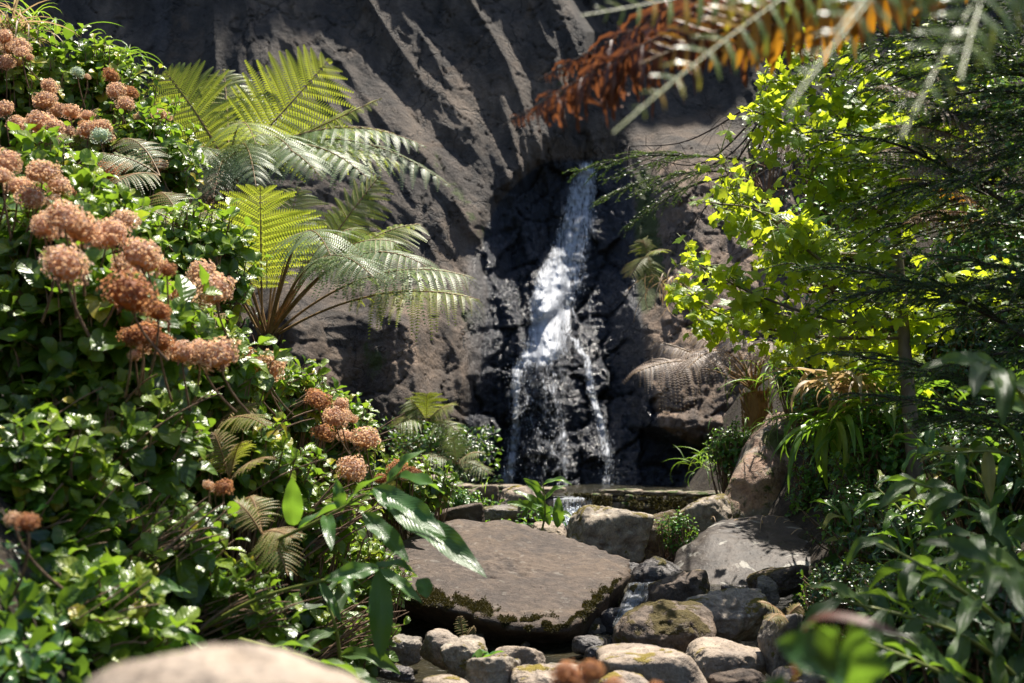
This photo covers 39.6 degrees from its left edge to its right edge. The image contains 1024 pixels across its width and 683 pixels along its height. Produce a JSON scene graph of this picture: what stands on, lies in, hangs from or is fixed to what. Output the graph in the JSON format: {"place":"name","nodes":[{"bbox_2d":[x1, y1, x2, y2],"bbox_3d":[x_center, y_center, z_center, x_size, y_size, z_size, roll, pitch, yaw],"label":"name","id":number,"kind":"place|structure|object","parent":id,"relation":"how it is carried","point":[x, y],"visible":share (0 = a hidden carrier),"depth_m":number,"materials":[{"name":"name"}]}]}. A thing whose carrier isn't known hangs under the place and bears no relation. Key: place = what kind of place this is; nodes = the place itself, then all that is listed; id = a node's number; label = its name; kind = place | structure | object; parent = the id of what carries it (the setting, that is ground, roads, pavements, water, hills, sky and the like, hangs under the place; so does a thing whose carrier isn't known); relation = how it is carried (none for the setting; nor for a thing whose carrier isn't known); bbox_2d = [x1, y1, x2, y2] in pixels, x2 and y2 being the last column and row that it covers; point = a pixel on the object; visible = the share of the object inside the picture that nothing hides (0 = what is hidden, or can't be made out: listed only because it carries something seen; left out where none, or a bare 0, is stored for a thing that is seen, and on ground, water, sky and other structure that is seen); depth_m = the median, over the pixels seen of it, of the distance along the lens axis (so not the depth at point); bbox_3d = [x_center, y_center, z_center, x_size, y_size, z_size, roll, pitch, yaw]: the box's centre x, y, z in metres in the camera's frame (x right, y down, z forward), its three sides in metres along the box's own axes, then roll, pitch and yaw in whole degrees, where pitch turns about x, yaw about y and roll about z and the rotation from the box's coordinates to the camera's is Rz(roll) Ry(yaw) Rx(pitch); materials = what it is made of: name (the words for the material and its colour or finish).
{"place":"outdoors","nodes":[
{"label":"outdoors","id":0,"kind":"place"},
{"bbox_2d":[225,495,305,579],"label":"fern","id":1,"kind":"object","parent":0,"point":[249,510],"visible":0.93,"depth_m":5.15,"materials":[{"name":"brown plant"}]},
{"bbox_2d":[287,580,399,673],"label":"ginger lily","id":2,"kind":"object","parent":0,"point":[314,636],"visible":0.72,"depth_m":5.49,"materials":[{"name":"green plant"}]},
{"bbox_2d":[380,418,503,482],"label":"bush","id":3,"kind":"object","parent":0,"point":[430,445],"visible":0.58,"depth_m":15.03,"materials":[{"name":"green plant"}]},
{"bbox_2d":[0,0,1023,499],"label":"cliff","id":4,"kind":"structure","parent":0,"point":[454,84],"depth_m":19.88,"materials":[{"name":"grey stone"}]},
{"bbox_2d":[0,19,1023,682],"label":"ground","id":5,"kind":"structure","parent":0,"point":[702,481],"depth_m":10.12,"materials":[{"name":"brown soil"}]},
{"bbox_2d":[0,15,110,162],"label":"hydrangea","id":6,"kind":"object","parent":5,"relation":"on","point":[30,93],"visible":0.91,"depth_m":9.42,"materials":[{"name":"pink plant"}]},
{"bbox_2d":[0,121,118,256],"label":"hydrangea","id":7,"kind":"object","parent":5,"relation":"on","point":[35,167],"visible":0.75,"depth_m":6.05,"materials":[{"name":"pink plant"}]},
{"bbox_2d":[0,403,137,595],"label":"hydrangea","id":8,"kind":"object","parent":5,"relation":"on","point":[80,497],"visible":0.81,"depth_m":4.51,"materials":[{"name":"green plant"}]},
{"bbox_2d":[0,168,177,336],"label":"hydrangea","id":9,"kind":"object","parent":5,"relation":"on","point":[91,222],"visible":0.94,"depth_m":4.74,"materials":[{"name":"pink plant"}]},
{"bbox_2d":[0,238,222,423],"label":"hydrangea","id":10,"kind":"object","parent":5,"relation":"on","point":[58,341],"visible":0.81,"depth_m":5.17,"materials":[{"name":"green plant"}]},
{"bbox_2d":[0,350,223,510],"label":"hydrangea","id":11,"kind":"object","parent":5,"relation":"on","point":[156,432],"visible":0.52,"depth_m":5.02,"materials":[{"name":"green plant"}]},
{"bbox_2d":[23,545,200,676],"bbox_3d":[-1.304,0.931,4.173,0.761,0.655,0.639,0,-3,0],"label":"hydrangea","id":12,"kind":"object","parent":5,"relation":"on","point":[111,621],"visible":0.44,"depth_m":4.11,"materials":[{"name":"green plant"}]},
{"bbox_2d":[52,32,184,164],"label":"hydrangea","id":13,"kind":"object","parent":5,"relation":"on","point":[118,75],"visible":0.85,"depth_m":9.63,"materials":[{"name":"green plant"}]},
{"bbox_2d":[88,138,171,194],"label":"fern","id":14,"kind":"object","parent":5,"relation":"on","point":[141,165],"visible":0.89,"depth_m":7.60,"materials":[{"name":"green plant"}]},
{"bbox_2d":[64,96,211,228],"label":"hydrangea","id":15,"kind":"object","parent":5,"relation":"on","point":[176,164],"visible":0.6,"depth_m":8.85,"materials":[{"name":"green plant"}]},
{"bbox_2d":[103,469,249,616],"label":"hydrangea","id":16,"kind":"object","parent":5,"relation":"on","point":[165,542],"visible":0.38,"depth_m":4.85,"materials":[{"name":"green plant"}]},
{"bbox_2d":[0,43,385,682],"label":"ground cover","id":17,"kind":"object","parent":5,"relation":"on","point":[38,663],"visible":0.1,"depth_m":3.86,"materials":[{"name":"green plant"}]},
{"bbox_2d":[124,192,272,339],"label":"hydrangea","id":18,"kind":"object","parent":5,"relation":"on","point":[189,247],"visible":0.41,"depth_m":7.08,"materials":[{"name":"green plant"}]},
{"bbox_2d":[116,304,292,519],"bbox_3d":[-1.238,0.338,5.710,0.910,1.131,1.755,1,-4,-23],"label":"hydrangea","id":19,"kind":"object","parent":5,"relation":"on","point":[215,359],"visible":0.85,"depth_m":5.96,"materials":[{"name":"green plant"}]},
{"bbox_2d":[182,395,272,436],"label":"fern","id":20,"kind":"object","parent":19,"relation":"on","point":[239,419],"visible":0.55,"depth_m":5.89,"materials":[{"name":"green plant"}]},
{"bbox_2d":[86,643,361,682],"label":"boulder","id":21,"kind":"object","parent":5,"relation":"on","point":[235,663],"visible":1,"depth_m":1.52,"materials":[{"name":"stone"}]},
{"bbox_2d":[198,428,275,481],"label":"fern","id":22,"kind":"object","parent":5,"relation":"on","point":[237,448],"visible":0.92,"depth_m":5.59,"materials":[{"name":"green plant"}]},
{"bbox_2d":[160,393,326,579],"bbox_3d":[-1.041,0.655,5.810,0.911,0.921,1.609,2,-4,-31],"label":"hydrangea","id":23,"kind":"object","parent":5,"relation":"on","point":[270,479],"visible":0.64,"depth_m":6.03,"materials":[{"name":"green plant"}]},
{"bbox_2d":[183,553,321,649],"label":"hydrangea","id":24,"kind":"object","parent":5,"relation":"on","point":[262,621],"visible":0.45,"depth_m":5.05,"materials":[{"name":"green plant"}]},
{"bbox_2d":[138,45,449,332],"bbox_3d":[-1.881,-0.560,11.816,2.394,3.880,2.575,2,-4,-35],"label":"tree fern","id":25,"kind":"object","parent":5,"relation":"on","point":[282,147],"visible":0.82,"depth_m":11.90,"materials":[{"name":"green plant"}]},
{"bbox_2d":[243,347,346,469],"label":"hydrangea","id":26,"kind":"object","parent":5,"relation":"on","point":[286,394],"visible":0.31,"depth_m":7.27,"materials":[{"name":"green plant"}]},
{"bbox_2d":[194,559,432,660],"bbox_3d":[-0.725,0.889,4.767,0.952,0.325,0.227,-1,-4,17],"label":"ginger lily","id":27,"kind":"object","parent":5,"relation":"on","point":[380,605],"visible":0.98,"depth_m":4.67,"materials":[{"name":"green plant"}]},
{"bbox_2d":[247,455,384,623],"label":"hydrangea","id":28,"kind":"object","parent":5,"relation":"on","point":[316,550],"visible":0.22,"depth_m":6.45,"materials":[{"name":"green plant"}]},
{"bbox_2d":[273,567,410,679],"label":"hydrangea","id":29,"kind":"object","parent":5,"relation":"on","point":[321,618],"visible":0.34,"depth_m":6.24,"materials":[{"name":"green plant"}]},
{"bbox_2d":[201,174,483,354],"bbox_3d":[-1.234,-0.146,9.332,2.122,2.037,2.110,0,-3,0],"label":"tree fern","id":30,"kind":"object","parent":5,"relation":"on","point":[276,235],"visible":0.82,"depth_m":9.42,"materials":[{"name":"green plant"}]},
{"bbox_2d":[295,387,404,544],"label":"hydrangea","id":31,"kind":"object","parent":5,"relation":"on","point":[349,441],"visible":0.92,"depth_m":7.17,"materials":[{"name":"brown plant"}]},
{"bbox_2d":[227,450,486,577],"bbox_3d":[-0.624,0.671,5.056,1.271,0.574,0.502,-1,-4,16],"label":"ginger lily","id":32,"kind":"object","parent":5,"relation":"on","point":[412,514],"visible":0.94,"depth_m":4.86,"materials":[{"name":"green plant"}]},
{"bbox_2d":[300,532,417,646],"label":"hydrangea","id":33,"kind":"object","parent":5,"relation":"on","point":[375,549],"visible":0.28,"depth_m":7.12,"materials":[{"name":"green plant"}]},
{"bbox_2d":[358,448,462,547],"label":"hydrangea","id":34,"kind":"object","parent":5,"relation":"on","point":[430,496],"visible":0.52,"depth_m":9.07,"materials":[{"name":"green plant"}]},
{"bbox_2d":[388,392,465,443],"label":"fern","id":35,"kind":"object","parent":5,"relation":"on","point":[421,407],"visible":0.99,"depth_m":14.94,"materials":[{"name":"green plant"}]},
{"bbox_2d":[421,434,494,481],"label":"fern","id":36,"kind":"object","parent":5,"relation":"on","point":[454,446],"visible":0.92,"depth_m":14.65,"materials":[{"name":"green plant"}]},
{"bbox_2d":[382,519,630,642],"bbox_3d":[-0.077,1.460,8.445,1.561,0.702,1.522,-2,-4,30],"label":"boulder","id":37,"kind":"object","parent":5,"relation":"on","point":[528,570],"visible":0.69,"depth_m":8.27,"materials":[{"name":"grey stone"}]},
{"bbox_2d":[401,577,621,633],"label":"boulder moss","id":38,"kind":"object","parent":37,"relation":"attached to","point":[436,595],"visible":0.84,"depth_m":7.79,"materials":[{"name":"green plant"}]},
{"bbox_2d":[433,483,721,524],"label":"stone wall","id":39,"kind":"structure","parent":5,"relation":"on","point":[628,494],"depth_m":13.94,"materials":[{"name":"grey stone"}]},
{"bbox_2d":[564,492,699,513],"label":"wall moss","id":40,"kind":"object","parent":39,"relation":"attached to","point":[608,500],"depth_m":13.82,"materials":[{"name":"green plant"}]},
{"bbox_2d":[655,506,698,562],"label":"bush","id":41,"kind":"object","parent":5,"relation":"on","point":[672,546],"visible":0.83,"depth_m":9.66,"materials":[{"name":"green plant"}]},
{"bbox_2d":[622,327,790,433],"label":"tree fern","id":42,"kind":"object","parent":5,"relation":"on","point":[755,407],"visible":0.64,"depth_m":12.17,"materials":[{"name":"brown plant"}]},
{"bbox_2d":[701,415,751,493],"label":"bush","id":43,"kind":"object","parent":5,"relation":"on","point":[724,458],"visible":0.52,"depth_m":11.94,"materials":[{"name":"green plant"}]},
{"bbox_2d":[673,515,810,584],"bbox_3d":[1.599,1.487,9.507,1.144,0.565,1.513,0,-3,0],"label":"boulder","id":44,"kind":"object","parent":5,"relation":"on","point":[731,551],"visible":0.52,"depth_m":9.33,"materials":[{"name":"stone"}]},
{"bbox_2d":[724,411,795,518],"bbox_3d":[2.207,1.118,11.551,0.883,1.127,2.126,-1,-4,16],"label":"boulder","id":45,"kind":"object","parent":5,"relation":"on","point":[756,482],"visible":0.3,"depth_m":10.83,"materials":[{"name":"stone"}]},
{"bbox_2d":[504,0,1023,139],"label":"tree fern","id":46,"kind":"object","parent":5,"relation":"on","point":[721,30],"visible":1,"depth_m":3.12,"materials":[{"name":"orange plant"}]},
{"bbox_2d":[724,118,811,229],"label":"bush","id":47,"kind":"object","parent":5,"relation":"on","point":[755,169],"visible":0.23,"depth_m":12.46,"materials":[{"name":"green plant"}]},
{"bbox_2d":[767,328,844,426],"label":"bush","id":48,"kind":"object","parent":5,"relation":"on","point":[783,394],"visible":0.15,"depth_m":11.22,"materials":[{"name":"green plant"}]},
{"bbox_2d":[784,454,833,515],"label":"bush","id":49,"kind":"object","parent":5,"relation":"on","point":[811,485],"visible":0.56,"depth_m":10.15,"materials":[{"name":"green plant"}]},
{"bbox_2d":[783,381,854,463],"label":"bush","id":50,"kind":"object","parent":5,"relation":"on","point":[809,450],"visible":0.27,"depth_m":10.45,"materials":[{"name":"green plant"}]},
{"bbox_2d":[766,622,887,682],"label":"ginger lily","id":51,"kind":"object","parent":5,"relation":"on","point":[857,658],"visible":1,"depth_m":1.89,"materials":[{"name":"green plant"}]},
{"bbox_2d":[769,173,887,300],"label":"bush","id":52,"kind":"object","parent":5,"relation":"on","point":[822,206],"visible":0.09,"depth_m":10.51,"materials":[{"name":"green plant"}]},
{"bbox_2d":[657,20,1022,493],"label":"broadleaf tree","id":53,"kind":"object","parent":5,"relation":"on","point":[794,241],"visible":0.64,"depth_m":8.61,"materials":[{"name":"green plant"}]},
{"bbox_2d":[613,90,781,270],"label":"bare twigs","id":54,"kind":"object","parent":53,"relation":"hanging from","point":[727,145],"visible":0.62,"depth_m":10.40,"materials":[{"name":"green plant"}]},
{"bbox_2d":[757,367,889,432],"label":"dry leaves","id":55,"kind":"object","parent":53,"relation":"hanging from","point":[845,386],"visible":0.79,"depth_m":9.04,"materials":[{"name":"plant"}]},
{"bbox_2d":[762,389,903,492],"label":"strap leaf plant","id":56,"kind":"object","parent":53,"relation":"hanging from","point":[839,431],"visible":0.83,"depth_m":8.88,"materials":[{"name":"green plant"}]},
{"bbox_2d":[783,366,967,457],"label":"strap leaf plant","id":57,"kind":"object","parent":53,"relation":"attached to","point":[866,411],"visible":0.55,"depth_m":8.83,"materials":[{"name":"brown plant"}]},
{"bbox_2d":[795,469,915,556],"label":"bush","id":58,"kind":"object","parent":5,"relation":"on","point":[846,495],"visible":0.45,"depth_m":8.51,"materials":[{"name":"green plant"}]},
{"bbox_2d":[800,229,935,425],"bbox_3d":[2.551,-0.114,10.198,1.034,1.472,0.761,0,-3,0],"label":"bush","id":59,"kind":"object","parent":5,"relation":"on","point":[886,242],"visible":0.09,"depth_m":10.12,"materials":[{"name":"green plant"}]},
{"bbox_2d":[821,403,959,499],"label":"bush","id":60,"kind":"object","parent":5,"relation":"on","point":[886,462],"visible":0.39,"depth_m":8.74,"materials":[{"name":"green plant"}]},
{"bbox_2d":[765,0,1023,449],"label":"cedar tree","id":61,"kind":"object","parent":5,"relation":"on","point":[1004,61],"visible":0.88,"depth_m":6.16,"materials":[{"name":"green plant"}]},
{"bbox_2d":[872,69,1013,191],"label":"tree branch","id":62,"kind":"object","parent":61,"relation":"attached to","point":[958,156],"visible":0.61,"depth_m":6.45,"materials":[{"name":"green plant"}]},
{"bbox_2d":[825,500,970,577],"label":"bush","id":63,"kind":"object","parent":5,"relation":"on","point":[898,522],"visible":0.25,"depth_m":7.46,"materials":[{"name":"green plant"}]},
{"bbox_2d":[853,469,951,568],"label":"ginger lily","id":64,"kind":"object","parent":5,"relation":"on","point":[867,500],"visible":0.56,"depth_m":6.80,"materials":[{"name":"green plant"}]},
{"bbox_2d":[787,216,1023,682],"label":"ground cover","id":65,"kind":"object","parent":5,"relation":"on","point":[916,676],"visible":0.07,"depth_m":8.66,"materials":[{"name":"green plant"}]},
{"bbox_2d":[866,620,981,682],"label":"ginger lily","id":66,"kind":"object","parent":5,"relation":"on","point":[928,648],"visible":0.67,"depth_m":3.84,"materials":[{"name":"green plant"}]},
{"bbox_2d":[846,533,1023,682],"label":"ginger lily","id":67,"kind":"object","parent":5,"relation":"on","point":[970,603],"visible":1,"depth_m":4.29,"materials":[{"name":"green plant"}]},
{"bbox_2d":[876,318,1008,421],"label":"bush","id":68,"kind":"object","parent":5,"relation":"on","point":[961,345],"visible":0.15,"depth_m":9.36,"materials":[{"name":"green plant"}]},
{"bbox_2d":[877,473,1023,553],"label":"ginger lily","id":69,"kind":"object","parent":5,"relation":"on","point":[941,496],"visible":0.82,"depth_m":4.91,"materials":[{"name":"green plant"}]},
{"bbox_2d":[889,22,1023,200],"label":"bush","id":70,"kind":"object","parent":5,"relation":"on","point":[1000,105],"visible":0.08,"depth_m":10.38,"materials":[{"name":"green plant"}]},
{"bbox_2d":[906,561,1023,682],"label":"bush","id":71,"kind":"object","parent":5,"relation":"on","point":[977,663],"visible":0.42,"depth_m":4.47,"materials":[{"name":"green plant"}]},
{"bbox_2d":[908,405,1023,538],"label":"bush","id":72,"kind":"object","parent":5,"relation":"on","point":[970,490],"visible":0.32,"depth_m":7.10,"materials":[{"name":"green plant"}]},
{"bbox_2d":[911,418,1023,541],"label":"ginger lily","id":73,"kind":"object","parent":5,"relation":"on","point":[988,467],"visible":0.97,"depth_m":5.43,"materials":[{"name":"green plant"}]},
{"bbox_2d":[914,188,1023,342],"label":"bush","id":74,"kind":"object","parent":5,"relation":"on","point":[975,248],"visible":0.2,"depth_m":9.62,"materials":[{"name":"green plant"}]},
{"bbox_2d":[916,536,1023,616],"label":"ginger lily","id":75,"kind":"object","parent":5,"relation":"on","point":[996,568],"visible":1,"depth_m":3.63,"materials":[{"name":"green plant"}]},
{"bbox_2d":[921,351,1023,425],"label":"ginger lily","id":76,"kind":"object","parent":5,"relation":"on","point":[1003,387],"visible":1,"depth_m":3.89,"materials":[{"name":"green plant"}]},
{"bbox_2d":[928,515,1023,587],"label":"ginger lily","id":77,"kind":"object","parent":5,"relation":"on","point":[998,537],"visible":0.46,"depth_m":4.87,"materials":[{"name":"green plant"}]},
{"bbox_2d":[364,482,697,497],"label":"pool","id":78,"kind":"structure","parent":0,"point":[585,488],"depth_m":16.40,"materials":[{"name":"liquid"}]},
{"bbox_2d":[378,413,503,484],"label":"ground cover","id":79,"kind":"object","parent":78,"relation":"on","point":[474,430],"visible":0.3,"depth_m":15.70,"materials":[{"name":"green plant"}]},
{"bbox_2d":[507,476,571,530],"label":"ginger lily","id":80,"kind":"object","parent":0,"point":[539,504],"visible":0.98,"depth_m":9.88,"materials":[{"name":"green plant"}]},
{"bbox_2d":[502,163,616,484],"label":"waterfall","id":81,"kind":"structure","parent":0,"point":[552,297],"depth_m":19.13,"materials":[{"name":"white liquid"}]},
{"bbox_2d":[356,524,815,682],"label":"stream","id":82,"kind":"structure","parent":0,"point":[551,652],"depth_m":7.74,"materials":[{"name":"liquid"}]},
{"bbox_2d":[238,637,378,682],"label":"ginger lily","id":83,"kind":"object","parent":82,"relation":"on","point":[361,675],"visible":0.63,"depth_m":4.34,"materials":[{"name":"green plant"}]},
{"bbox_2d":[440,635,487,678],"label":"rock","id":84,"kind":"object","parent":82,"relation":"on","point":[457,653],"visible":0.6,"depth_m":6.11,"materials":[{"name":"stone"}]},
{"bbox_2d":[464,656,520,682],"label":"rock","id":85,"kind":"object","parent":82,"relation":"on","point":[493,669],"visible":0.81,"depth_m":5.62,"materials":[{"name":"stone"}]},
{"bbox_2d":[566,505,653,563],"bbox_3d":[0.661,1.346,9.706,0.590,0.468,0.537,0,-3,0],"label":"rock","id":86,"kind":"object","parent":82,"relation":"on","point":[624,533],"visible":0.67,"depth_m":9.49,"materials":[{"name":"stone"}]},
{"bbox_2d":[596,643,707,682],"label":"rock","id":87,"kind":"object","parent":82,"relation":"on","point":[648,662],"visible":0.8,"depth_m":5.66,"materials":[{"name":"stone"}]},
{"bbox_2d":[629,556,682,583],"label":"rock","id":88,"kind":"object","parent":82,"relation":"on","point":[653,568],"visible":0.48,"depth_m":8.80,"materials":[{"name":"stone"}]},
{"bbox_2d":[612,599,716,652],"bbox_3d":[0.747,1.479,6.991,0.502,0.408,0.451,0,-3,0],"label":"rock","id":89,"kind":"object","parent":82,"relation":"on","point":[680,626],"visible":0.52,"depth_m":6.86,"materials":[{"name":"stone"}]},
{"bbox_2d":[647,569,709,601],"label":"rock","id":90,"kind":"object","parent":82,"relation":"on","point":[684,585],"visible":0.47,"depth_m":7.96,"materials":[{"name":"stone"}]},
{"bbox_2d":[679,493,732,537],"bbox_3d":[1.441,1.319,10.595,0.405,0.362,0.435,0,-3,0],"label":"rock","id":91,"kind":"object","parent":82,"relation":"on","point":[703,510],"visible":0.57,"depth_m":10.42,"materials":[{"name":"stone"}]},
{"bbox_2d":[685,637,765,682],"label":"rock","id":92,"kind":"object","parent":82,"relation":"on","point":[710,655],"visible":0.6,"depth_m":6.38,"materials":[{"name":"stone"}]},
{"bbox_2d":[685,587,768,643],"bbox_3d":[1.123,1.464,7.499,0.448,0.333,0.410,0,-3,0],"label":"rock","id":93,"kind":"object","parent":82,"relation":"on","point":[739,614],"visible":0.6,"depth_m":7.38,"materials":[{"name":"stone"}]},
{"bbox_2d":[721,584,747,589],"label":"rock","id":94,"kind":"object","parent":82,"relation":"on","point":[724,586],"visible":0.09,"depth_m":8.12,"materials":[{"name":"stone"}]},
{"bbox_2d":[746,564,808,597],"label":"rock","id":95,"kind":"object","parent":94,"relation":"on","point":[787,580],"visible":0.64,"depth_m":8.08,"materials":[{"name":"stone"}]},
{"bbox_2d":[757,613,802,676],"bbox_3d":[1.213,1.361,6.383,0.204,0.308,0.227,0,-3,0],"label":"rock","id":96,"kind":"object","parent":82,"relation":"on","point":[770,634],"visible":0.57,"depth_m":6.32,"materials":[{"name":"grey stone"}]},
{"bbox_2d":[796,557,898,648],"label":"bush","id":97,"kind":"object","parent":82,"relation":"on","point":[846,576],"visible":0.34,"depth_m":6.92,"materials":[{"name":"green plant"}]},
{"bbox_2d":[838,547,975,682],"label":"bush","id":98,"kind":"object","parent":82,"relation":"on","point":[889,585],"visible":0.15,"depth_m":5.94,"materials":[{"name":"green plant"}]},
{"bbox_2d":[924,435,1022,570],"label":"ginger lily","id":99,"kind":"object","parent":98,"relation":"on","point":[1001,492],"visible":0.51,"depth_m":6.22,"materials":[{"name":"green plant"}]},
{"bbox_2d":[549,658,662,682],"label":"dried flower","id":100,"kind":"object","parent":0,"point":[590,670],"visible":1,"depth_m":2.59,"materials":[{"name":"brown plant"}]},
{"bbox_2d":[562,150,745,236],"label":"conifer branch","id":101,"kind":"object","parent":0,"point":[668,158],"visible":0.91,"depth_m":13.36,"materials":[{"name":"green plant"}]},
{"bbox_2d":[799,581,1023,682],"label":"ginger lily","id":102,"kind":"object","parent":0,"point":[958,649],"visible":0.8,"depth_m":4.19,"materials":[{"name":"green plant"}]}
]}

